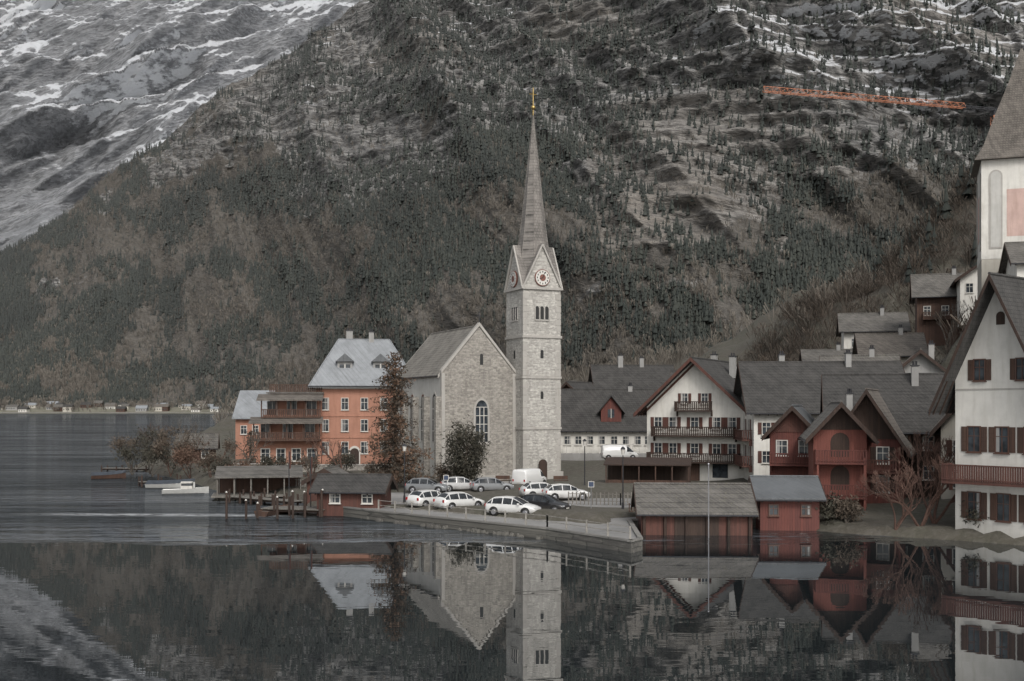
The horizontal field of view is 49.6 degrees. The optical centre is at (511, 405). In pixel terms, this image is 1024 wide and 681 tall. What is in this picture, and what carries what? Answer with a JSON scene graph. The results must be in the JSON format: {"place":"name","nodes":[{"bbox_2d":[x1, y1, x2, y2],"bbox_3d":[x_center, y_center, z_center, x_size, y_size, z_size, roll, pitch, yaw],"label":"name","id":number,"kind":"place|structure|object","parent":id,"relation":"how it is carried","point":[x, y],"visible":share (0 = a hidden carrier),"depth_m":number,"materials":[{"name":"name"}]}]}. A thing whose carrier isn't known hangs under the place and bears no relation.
{"place":"outdoors","nodes":[
{"label":"outdoors","id":0,"kind":"place"},
{"bbox_2d":[0,407,232,411],"bbox_3d":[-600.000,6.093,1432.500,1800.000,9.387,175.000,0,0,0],"label":"shore ground","id":1,"kind":"structure","parent":0,"point":[133,409],"depth_m":1384.90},
{"bbox_2d":[0,395,233,411],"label":"distant shore trees","id":2,"kind":"object","parent":1,"relation":"on","point":[5,402],"visible":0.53,"depth_m":1415.81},
{"bbox_2d":[0,400,234,412],"bbox_3d":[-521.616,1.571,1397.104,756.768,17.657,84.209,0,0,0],"label":"distant village","id":3,"kind":"object","parent":1,"relation":"on","point":[122,407],"visible":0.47,"depth_m":1377.62,"materials":[{"name":"beige paint"}]},
{"bbox_2d":[0,0,362,249],"bbox_3d":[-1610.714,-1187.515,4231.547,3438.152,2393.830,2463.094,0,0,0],"label":"snowy mountain","id":4,"kind":"structure","parent":0,"point":[92,92],"depth_m":4242.57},
{"bbox_2d":[0,413,1023,680],"bbox_3d":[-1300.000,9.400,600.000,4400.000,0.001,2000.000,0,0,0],"label":"lake water","id":5,"kind":"structure","parent":0,"point":[116,579],"depth_m":54.66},
{"bbox_2d":[145,478,194,487],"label":"moored boat","id":6,"kind":"object","parent":5,"relation":"on","point":[162,483],"visible":0.73,"depth_m":126.47,"materials":[{"name":"plastic"}]},
{"bbox_2d":[162,481,208,493],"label":"motorboat","id":7,"kind":"object","parent":5,"relation":"on","point":[186,487],"visible":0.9,"depth_m":118.49,"materials":[{"name":"plastic"}]},
{"bbox_2d":[211,465,302,500],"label":"shelter","id":8,"kind":"object","parent":5,"relation":"in","point":[235,480],"visible":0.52,"depth_m":113.36,"materials":[{"name":"grey"}]},
{"bbox_2d":[228,488,302,505],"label":"jetty","id":9,"kind":"object","parent":5,"relation":"in","point":[264,499],"visible":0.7,"depth_m":105.81,"materials":[{"name":"brown wood"}]},
{"bbox_2d":[225,489,322,518],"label":"mooring posts","id":10,"kind":"object","parent":5,"relation":"in","point":[257,515],"visible":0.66,"depth_m":92.45,"materials":[{"name":"brown wood"}]},
{"bbox_2d":[258,494,324,516],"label":"jetty","id":11,"kind":"object","parent":5,"relation":"in","point":[311,509],"visible":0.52,"depth_m":94.97,"materials":[{"name":"brown wood"}]},
{"bbox_2d":[300,465,348,503],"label":"hut","id":12,"kind":"object","parent":5,"relation":"in","point":[334,469],"visible":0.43,"depth_m":104.73,"materials":[{"name":"brown wood"}]},
{"bbox_2d":[309,473,398,515],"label":"boathouse","id":13,"kind":"object","parent":5,"relation":"in","point":[359,490],"visible":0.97,"depth_m":94.68,"materials":[{"name":"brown wood"}]},
{"bbox_2d":[631,482,758,535],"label":"lakeside boathouse","id":14,"kind":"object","parent":5,"relation":"in","point":[662,508],"visible":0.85,"depth_m":80.69,"materials":[{"name":"grey wood"}]},
{"bbox_2d":[674,516,718,534],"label":"door","id":15,"kind":"structure","parent":14,"relation":"in","point":[697,525],"depth_m":80.43,"materials":[{"name":"brown wood"}]},
{"bbox_2d":[0,0,1023,406],"bbox_3d":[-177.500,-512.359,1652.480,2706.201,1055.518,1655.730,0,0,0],"label":"mountain","id":16,"kind":"structure","parent":0,"point":[710,212],"depth_m":1357.26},
{"bbox_2d":[0,0,1019,410],"bbox_3d":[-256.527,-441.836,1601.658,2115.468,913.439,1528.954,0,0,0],"label":"bare forest","id":17,"kind":"object","parent":16,"relation":"on","point":[304,378],"visible":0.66,"depth_m":1460.52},
{"bbox_2d":[0,0,1023,410],"bbox_3d":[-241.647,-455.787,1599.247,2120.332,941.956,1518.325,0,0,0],"label":"conifer forest","id":18,"kind":"object","parent":16,"relation":"on","point":[820,256],"visible":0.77,"depth_m":1435.10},
{"bbox_2d":[133,175,1023,545],"bbox_3d":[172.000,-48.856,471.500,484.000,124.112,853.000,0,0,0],"label":"village terrain","id":19,"kind":"structure","parent":0,"point":[879,519],"depth_m":123.11,"materials":[{"name":"grey plant"}]},
{"bbox_2d":[124,444,177,476],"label":"shrub","id":20,"kind":"object","parent":19,"relation":"on","point":[150,456],"visible":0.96,"depth_m":141.67,"materials":[{"name":"grey plant"}]},
{"bbox_2d":[145,433,195,475],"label":"shrub","id":21,"kind":"object","parent":19,"relation":"on","point":[159,444],"visible":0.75,"depth_m":143.01,"materials":[{"name":"brown plant"}]},
{"bbox_2d":[168,441,201,478],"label":"shrub","id":22,"kind":"object","parent":19,"relation":"on","point":[182,456],"visible":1,"depth_m":136.41,"materials":[{"name":"brown plant"}]},
{"bbox_2d":[175,433,219,463],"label":"garden hut","id":23,"kind":"object","parent":19,"relation":"on","point":[215,441],"visible":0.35,"depth_m":160.79,"materials":[{"name":"grey wood"}]},
{"bbox_2d":[235,419,259,458],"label":"walls","id":24,"kind":"structure","parent":19,"relation":"on","point":[239,438],"depth_m":165.68,"materials":[{"name":"orange paint"}]},
{"bbox_2d":[232,390,274,418],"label":"roof","id":25,"kind":"structure","parent":24,"relation":"on","point":[248,406],"depth_m":167.34,"materials":[{"name":"metal"}]},
{"bbox_2d":[256,401,321,463],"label":"walls","id":26,"kind":"structure","parent":19,"relation":"on","point":[288,445],"depth_m":146.39,"materials":[{"name":"orange paint"}]},
{"bbox_2d":[248,394,323,423],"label":"balcony roof","id":27,"kind":"structure","parent":26,"relation":"attached to","point":[285,397],"depth_m":144.94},
{"bbox_2d":[254,416,320,440],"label":"balcony floor","id":28,"kind":"structure","parent":26,"relation":"attached to","point":[290,417],"depth_m":145.19,"materials":[{"name":"brown wood"}]},
{"bbox_2d":[253,384,321,439],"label":"balcony rails","id":29,"kind":"object","parent":28,"relation":"on","point":[264,434],"visible":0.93,"depth_m":145.14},
{"bbox_2d":[260,401,316,461],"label":"window frames","id":30,"kind":"structure","parent":26,"relation":"attached to","point":[292,437],"depth_m":145.98,"materials":[{"name":"paint"}]},
{"bbox_2d":[261,401,315,459],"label":"glass","id":31,"kind":"object","parent":30,"relation":"attached to","point":[308,427],"visible":0.59,"depth_m":146.21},
{"bbox_2d":[318,389,393,463],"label":"walls","id":32,"kind":"structure","parent":19,"relation":"on","point":[335,396],"depth_m":149.30,"materials":[{"name":"orange paint"}]},
{"bbox_2d":[313,387,394,388],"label":"cornice","id":33,"kind":"structure","parent":32,"relation":"on","point":[346,388],"depth_m":148.88,"materials":[{"name":"paint"}]},
{"bbox_2d":[308,339,405,388],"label":"roof","id":34,"kind":"structure","parent":33,"relation":"on","point":[362,354],"depth_m":150.76,"materials":[{"name":"metal"}]},
{"bbox_2d":[322,364,387,454],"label":"window frames","id":35,"kind":"structure","parent":32,"relation":"attached to","point":[364,402],"depth_m":149.12,"materials":[{"name":"paint"}]},
{"bbox_2d":[322,364,386,452],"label":"glass","id":36,"kind":"object","parent":35,"relation":"attached to","point":[345,422],"visible":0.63,"depth_m":149.17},
{"bbox_2d":[359,351,434,483],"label":"tall conifer","id":37,"kind":"object","parent":19,"relation":"on","point":[395,421],"visible":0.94,"depth_m":114.45,"materials":[{"name":"brown plant"}]},
{"bbox_2d":[392,312,515,479],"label":"stone church","id":38,"kind":"structure","parent":19,"relation":"on","point":[466,373],"depth_m":130.90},
{"bbox_2d":[440,418,490,480],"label":"round tree","id":39,"kind":"object","parent":19,"relation":"on","point":[473,451],"visible":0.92,"depth_m":118.42,"materials":[{"name":"green plant"}]},
{"bbox_2d":[504,88,562,478],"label":"church tower","id":40,"kind":"structure","parent":19,"relation":"on","point":[533,288],"depth_m":131.35,"materials":[{"name":"stone"}]},
{"bbox_2d":[343,481,755,552],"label":"parking lot","id":41,"kind":"structure","parent":19,"relation":"on","point":[599,538],"depth_m":82.41,"materials":[{"name":"stone"}]},
{"bbox_2d":[406,490,440,506],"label":"parked car","id":42,"kind":"object","parent":41,"relation":"on","point":[419,497],"visible":0.56,"depth_m":93.64,"materials":[{"name":"paint"}]},
{"bbox_2d":[405,477,449,492],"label":"parked car","id":43,"kind":"object","parent":41,"relation":"on","point":[416,484],"visible":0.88,"depth_m":109.82,"materials":[{"name":"paint"}]},
{"bbox_2d":[440,476,471,491],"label":"parked car","id":44,"kind":"object","parent":41,"relation":"on","point":[457,483],"visible":0.44,"depth_m":111.65,"materials":[{"name":"paint"}]},
{"bbox_2d":[433,492,484,508],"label":"parked car","id":45,"kind":"object","parent":41,"relation":"on","point":[450,499],"visible":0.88,"depth_m":91.80,"materials":[{"name":"paint"}]},
{"bbox_2d":[470,477,513,491],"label":"parked car","id":46,"kind":"object","parent":41,"relation":"on","point":[481,484],"visible":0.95,"depth_m":110.66,"materials":[{"name":"paint"}]},
{"bbox_2d":[361,516,634,552],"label":"shore rocks","id":47,"kind":"object","parent":41,"relation":"on","point":[475,529],"visible":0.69,"depth_m":83.46,"materials":[{"name":"stone"}]},
{"bbox_2d":[378,500,630,538],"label":"quay fence","id":48,"kind":"object","parent":41,"relation":"on","point":[504,517],"visible":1,"depth_m":80.94,"materials":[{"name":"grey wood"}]},
{"bbox_2d":[485,496,540,515],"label":"parked car","id":49,"kind":"object","parent":41,"relation":"on","point":[507,504],"visible":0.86,"depth_m":87.21,"materials":[{"name":"paint"}]},
{"bbox_2d":[512,468,546,483],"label":"parked van","id":50,"kind":"object","parent":41,"relation":"on","point":[523,475],"visible":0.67,"depth_m":116.73,"materials":[{"name":"paint"}]},
{"bbox_2d":[521,493,570,508],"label":"parked car","id":51,"kind":"object","parent":41,"relation":"on","point":[545,501],"visible":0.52,"depth_m":89.46,"materials":[{"name":"paint"}]},
{"bbox_2d":[542,483,589,499],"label":"parked car","id":52,"kind":"object","parent":41,"relation":"on","point":[558,490],"visible":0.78,"depth_m":101.39,"materials":[{"name":"paint"}]},
{"bbox_2d":[603,457,691,482],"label":"cafe pergola","id":53,"kind":"object","parent":41,"relation":"on","point":[661,469],"visible":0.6,"depth_m":117.31,"materials":[{"name":"brown wood"}]},
{"bbox_2d":[211,160,976,424],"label":"village woodland","id":54,"kind":"object","parent":19,"relation":"on","point":[679,354],"visible":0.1,"depth_m":246.84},
{"bbox_2d":[561,453,645,460],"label":"terrace","id":55,"kind":"structure","parent":19,"relation":"on","point":[580,456],"depth_m":150.73,"materials":[{"name":"grey paint"}]},
{"bbox_2d":[561,432,646,452],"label":"walls","id":56,"kind":"structure","parent":19,"relation":"on","point":[590,448],"depth_m":152.05,"materials":[{"name":"white paint"}]},
{"bbox_2d":[564,436,645,445],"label":"window frames","id":57,"kind":"structure","parent":56,"relation":"attached to","point":[598,440],"depth_m":151.95,"materials":[{"name":"paint"}]},
{"bbox_2d":[565,409,646,443],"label":"glass","id":58,"kind":"object","parent":57,"relation":"attached to","point":[613,438],"visible":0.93,"depth_m":152.01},
{"bbox_2d":[561,389,654,430],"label":"roof","id":59,"kind":"structure","parent":56,"relation":"on","point":[580,408],"depth_m":154.10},
{"bbox_2d":[600,397,620,421],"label":"dormer","id":60,"kind":"object","parent":59,"relation":"on","point":[610,403],"visible":0.71,"depth_m":152.38,"materials":[{"name":"red wood"}]},
{"bbox_2d":[601,445,638,458],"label":"parked van","id":61,"kind":"object","parent":19,"relation":"on","point":[610,450],"visible":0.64,"depth_m":145.60,"materials":[{"name":"paint"}]},
{"bbox_2d":[647,363,743,480],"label":"walls","id":62,"kind":"structure","parent":19,"relation":"on","point":[694,380],"depth_m":127.24,"materials":[{"name":"white paint"}]},
{"bbox_2d":[638,356,743,414],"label":"roof","id":63,"kind":"structure","parent":62,"relation":"on","point":[717,370],"depth_m":128.91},
{"bbox_2d":[633,357,744,416],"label":"barge boards","id":64,"kind":"object","parent":63,"relation":"attached to","point":[717,384],"visible":0.41,"depth_m":126.16,"materials":[{"name":"brown wood"}]},
{"bbox_2d":[646,401,740,463],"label":"balcony","id":65,"kind":"structure","parent":62,"relation":"attached to","point":[707,460],"depth_m":126.23,"materials":[{"name":"brown wood"}]},
{"bbox_2d":[653,393,736,456],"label":"window frames","id":66,"kind":"structure","parent":62,"relation":"attached to","point":[694,421],"depth_m":127.20,"materials":[{"name":"paint"}]},
{"bbox_2d":[651,393,739,454],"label":"shutters","id":67,"kind":"object","parent":66,"relation":"attached to","point":[724,447],"visible":0.98,"depth_m":127.21,"materials":[{"name":"brown wood"}]},
{"bbox_2d":[655,393,735,454],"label":"glass","id":68,"kind":"object","parent":66,"relation":"attached to","point":[658,446],"visible":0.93,"depth_m":127.55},
{"bbox_2d":[741,396,818,479],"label":"walls","id":69,"kind":"structure","parent":19,"relation":"on","point":[758,444],"depth_m":117.03,"materials":[{"name":"white paint"}]},
{"bbox_2d":[733,429,751,466],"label":"balcony","id":70,"kind":"structure","parent":69,"relation":"attached to","point":[738,436],"depth_m":118.59,"materials":[{"name":"brown wood"}]},
{"bbox_2d":[734,361,904,412],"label":"roof","id":71,"kind":"structure","parent":69,"relation":"on","point":[775,386],"depth_m":120.13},
{"bbox_2d":[747,475,826,530],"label":"red shed","id":72,"kind":"structure","parent":19,"relation":"on","point":[786,502],"depth_m":83.57,"materials":[{"name":"brown wood"}]},
{"bbox_2d":[770,432,807,474],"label":"walls","id":73,"kind":"structure","parent":19,"relation":"on","point":[792,438],"depth_m":101.14,"materials":[{"name":"red wood"}]},
{"bbox_2d":[769,452,807,466],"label":"balcony","id":74,"kind":"structure","parent":73,"relation":"attached to","point":[771,462],"depth_m":100.18,"materials":[{"name":"red wood"}]},
{"bbox_2d":[771,411,807,431],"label":"gable boarding","id":75,"kind":"object","parent":73,"relation":"attached to","point":[791,421],"visible":0.82,"depth_m":100.99,"materials":[{"name":"brown wood"}]},
{"bbox_2d":[799,342,852,360],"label":"hillside cottage","id":76,"kind":"structure","parent":19,"relation":"on","point":[809,354],"depth_m":175.22,"materials":[{"name":"grey paint"}]},
{"bbox_2d":[815,491,842,524],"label":"shrub","id":77,"kind":"object","parent":19,"relation":"on","point":[826,512],"visible":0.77,"depth_m":83.87,"materials":[{"name":"green plant"}]},
{"bbox_2d":[798,389,878,510],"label":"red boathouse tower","id":78,"kind":"structure","parent":19,"relation":"on","point":[834,435],"depth_m":90.85,"materials":[{"name":"paint"}]},
{"bbox_2d":[832,494,867,522],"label":"shrub","id":79,"kind":"object","parent":19,"relation":"on","point":[847,508],"visible":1,"depth_m":83.08,"materials":[{"name":"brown plant"}]},
{"bbox_2d":[736,154,976,365],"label":"hillside brush","id":80,"kind":"object","parent":19,"relation":"on","point":[846,295],"visible":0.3,"depth_m":209.23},
{"bbox_2d":[841,332,904,348],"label":"walls","id":81,"kind":"structure","parent":19,"relation":"on","point":[846,340],"depth_m":181.01,"materials":[{"name":"white paint"}]},
{"bbox_2d":[836,312,910,335],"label":"roof","id":82,"kind":"structure","parent":81,"relation":"on","point":[866,321],"depth_m":181.84,"materials":[{"name":"grey"}]},
{"bbox_2d":[762,86,997,126],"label":"tower crane","id":83,"kind":"object","parent":19,"relation":"on","point":[993,111],"visible":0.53,"depth_m":203.45,"materials":[{"name":"orange paint"}]},
{"bbox_2d":[867,439,905,503],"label":"walls","id":84,"kind":"structure","parent":19,"relation":"on","point":[896,444],"depth_m":93.19,"materials":[{"name":"red wood"}]},
{"bbox_2d":[853,394,896,438],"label":"gable boarding","id":85,"kind":"object","parent":84,"relation":"attached to","point":[866,413],"visible":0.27,"depth_m":93.29,"materials":[{"name":"brown wood"}]},
{"bbox_2d":[867,459,897,473],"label":"balcony","id":86,"kind":"structure","parent":84,"relation":"attached to","point":[880,471],"depth_m":92.02,"materials":[{"name":"brown wood"}]},
{"bbox_2d":[865,388,916,454],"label":"roof","id":87,"kind":"structure","parent":84,"relation":"on","point":[878,399],"depth_m":94.81,"materials":[{"name":"grey"}]},
{"bbox_2d":[851,389,910,458],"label":"barge boards","id":88,"kind":"object","parent":87,"relation":"attached to","point":[879,411],"visible":0.34,"depth_m":91.89,"materials":[{"name":"brown wood"}]},
{"bbox_2d":[852,324,927,362],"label":"hill chalet","id":89,"kind":"object","parent":19,"relation":"on","point":[905,346],"visible":0.25,"depth_m":151.94,"materials":[{"name":"beige paint"}]},
{"bbox_2d":[856,454,954,525],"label":"bare tree","id":90,"kind":"object","parent":19,"relation":"on","point":[939,492],"visible":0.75,"depth_m":79.81,"materials":[{"name":"brown plant"}]},
{"bbox_2d":[871,469,939,529],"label":"bare tree","id":91,"kind":"object","parent":19,"relation":"on","point":[900,521],"visible":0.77,"depth_m":80.64,"materials":[{"name":"brown plant"}]},
{"bbox_2d":[886,430,954,523],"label":"bare tree","id":92,"kind":"object","parent":19,"relation":"on","point":[933,519],"visible":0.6,"depth_m":83.79,"materials":[{"name":"brown plant"}]},
{"bbox_2d":[868,159,976,292],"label":"hillside conifers","id":93,"kind":"object","parent":19,"relation":"on","point":[946,209],"visible":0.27,"depth_m":215.02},
{"bbox_2d":[906,434,939,497],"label":"walls","id":94,"kind":"structure","parent":19,"relation":"on","point":[909,460],"depth_m":96.88,"materials":[{"name":"brown wood"}]},
{"bbox_2d":[821,373,944,432],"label":"roof","id":95,"kind":"structure","parent":94,"relation":"on","point":[908,404],"depth_m":100.47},
{"bbox_2d":[902,340,945,372],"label":"stone cottage","id":96,"kind":"structure","parent":19,"relation":"on","point":[927,363],"depth_m":124.85,"materials":[{"name":"grey paint"}]},
{"bbox_2d":[915,297,963,345],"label":"walls","id":97,"kind":"structure","parent":19,"relation":"on","point":[931,330],"depth_m":168.47,"materials":[{"name":"brown wood"}]},
{"bbox_2d":[910,273,962,303],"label":"roof","id":98,"kind":"structure","parent":97,"relation":"on","point":[931,285],"depth_m":170.19,"materials":[{"name":"grey"}]},
{"bbox_2d":[940,413,954,498],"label":"walls","id":99,"kind":"structure","parent":19,"relation":"on","point":[947,428],"depth_m":92.85,"materials":[{"name":"beige paint"}]},
{"bbox_2d":[956,268,976,327],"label":"walls","id":100,"kind":"structure","parent":19,"relation":"on","point":[970,277],"depth_m":160.86,"materials":[{"name":"white paint"}]},
{"bbox_2d":[955,292,1023,537],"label":"walls","id":101,"kind":"structure","parent":19,"relation":"on","point":[999,346],"depth_m":77.00,"materials":[{"name":"white paint"}]},
{"bbox_2d":[931,272,1023,412],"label":"roof","id":102,"kind":"structure","parent":101,"relation":"on","point":[1010,288],"depth_m":76.98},
{"bbox_2d":[929,274,1023,414],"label":"barge boards","id":103,"kind":"object","parent":102,"relation":"attached to","point":[988,278],"visible":1,"depth_m":76.10,"materials":[{"name":"brown wood"}]},
{"bbox_2d":[941,463,1023,487],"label":"balcony","id":104,"kind":"structure","parent":101,"relation":"attached to","point":[1011,476],"depth_m":76.00,"materials":[{"name":"brown wood"}]},
{"bbox_2d":[965,357,1023,523],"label":"window frames","id":105,"kind":"structure","parent":101,"relation":"attached to","point":[995,436],"depth_m":76.70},
{"bbox_2d":[961,358,1023,522],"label":"shutters","id":106,"kind":"object","parent":105,"relation":"attached to","point":[991,449],"visible":1,"depth_m":76.94,"materials":[{"name":"brown wood"}]},
{"bbox_2d":[968,359,1023,520],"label":"glass","id":107,"kind":"object","parent":105,"relation":"in","point":[973,440],"visible":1,"depth_m":77.42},
{"bbox_2d":[970,48,1023,298],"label":"parish church tower","id":108,"kind":"structure","parent":19,"relation":"on","point":[998,169],"depth_m":132.16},
{"bbox_2d":[998,241,1023,276],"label":"parish church annex","id":109,"kind":"object","parent":19,"relation":"on","point":[1012,260],"visible":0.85,"depth_m":125.82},
{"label":"walls","id":110,"kind":"object","parent":19,"relation":"on","visible":0},
{"bbox_2d":[589,364,673,391],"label":"roof","id":111,"kind":"structure","parent":110,"relation":"on","point":[656,377],"depth_m":184.55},
{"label":"walls","id":112,"kind":"object","parent":19,"relation":"on","visible":0},
{"bbox_2d":[819,354,899,360],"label":"roof","id":113,"kind":"structure","parent":112,"relation":"on","point":[877,357],"depth_m":138.31,"materials":[{"name":"grey"}]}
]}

